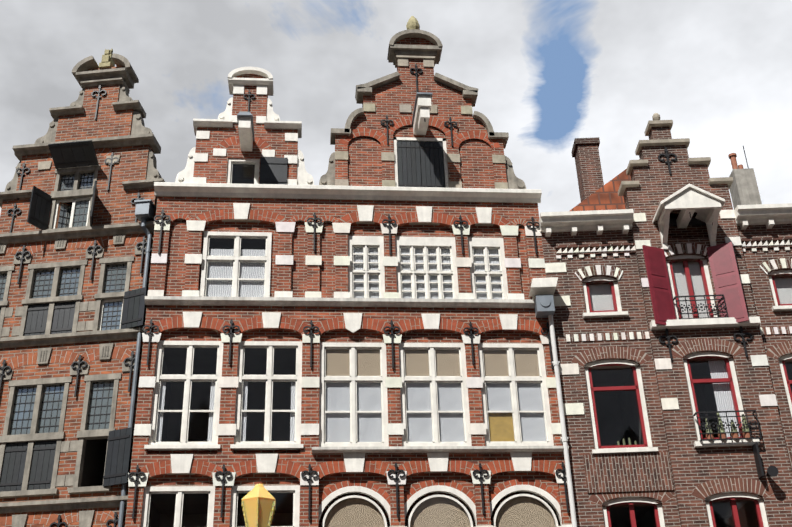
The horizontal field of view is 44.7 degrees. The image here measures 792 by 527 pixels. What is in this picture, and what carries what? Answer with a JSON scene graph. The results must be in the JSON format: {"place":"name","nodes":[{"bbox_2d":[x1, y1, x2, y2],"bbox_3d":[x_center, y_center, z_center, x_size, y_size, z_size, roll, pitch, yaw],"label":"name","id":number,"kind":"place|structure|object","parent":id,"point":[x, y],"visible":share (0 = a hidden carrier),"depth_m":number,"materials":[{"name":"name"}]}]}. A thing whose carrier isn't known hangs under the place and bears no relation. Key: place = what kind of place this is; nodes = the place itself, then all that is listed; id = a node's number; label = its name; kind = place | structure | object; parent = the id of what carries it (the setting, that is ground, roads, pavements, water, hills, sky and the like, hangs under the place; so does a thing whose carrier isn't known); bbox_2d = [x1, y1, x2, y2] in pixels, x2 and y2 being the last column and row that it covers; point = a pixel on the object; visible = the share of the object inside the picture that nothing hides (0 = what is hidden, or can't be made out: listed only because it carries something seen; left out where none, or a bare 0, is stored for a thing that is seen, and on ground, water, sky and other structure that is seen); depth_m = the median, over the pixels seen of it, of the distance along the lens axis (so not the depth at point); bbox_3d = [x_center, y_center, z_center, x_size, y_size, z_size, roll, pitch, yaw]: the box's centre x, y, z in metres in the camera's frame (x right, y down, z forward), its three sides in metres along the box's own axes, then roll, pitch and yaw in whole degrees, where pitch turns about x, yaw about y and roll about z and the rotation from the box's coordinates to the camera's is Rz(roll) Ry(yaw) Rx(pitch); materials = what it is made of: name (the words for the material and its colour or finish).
{"place":"outdoors","nodes":[
{"label":"outdoors","id":0,"kind":"place"},
{"bbox_2d":[0,49,164,526],"bbox_3d":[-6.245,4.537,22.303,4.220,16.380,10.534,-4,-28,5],"label":"house","id":1,"kind":"structure","parent":0,"point":[78,202],"depth_m":18.90,"materials":[{"name":"brick"}]},
{"bbox_2d":[241,484,275,526],"bbox_3d":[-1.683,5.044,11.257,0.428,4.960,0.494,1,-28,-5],"label":"street lantern","id":2,"kind":"object","parent":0,"point":[259,503],"visible":1,"depth_m":12.12,"materials":[{"name":"metal"}]},
{"bbox_2d":[125,16,571,526],"bbox_3d":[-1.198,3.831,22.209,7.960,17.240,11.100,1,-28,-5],"label":"house","id":3,"kind":"structure","parent":0,"point":[359,335],"depth_m":18.75,"materials":[{"name":"red brick"}]},
{"bbox_2d":[0,0,791,216],"label":"sky","id":4,"kind":"structure","parent":0,"point":[547,75],"materials":[{"name":"white"}]},
{"bbox_2d":[528,113,791,526],"bbox_3d":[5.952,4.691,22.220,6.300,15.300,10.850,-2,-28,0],"label":"house","id":5,"kind":"structure","parent":0,"point":[661,292],"depth_m":18.80,"materials":[{"name":"brick"}]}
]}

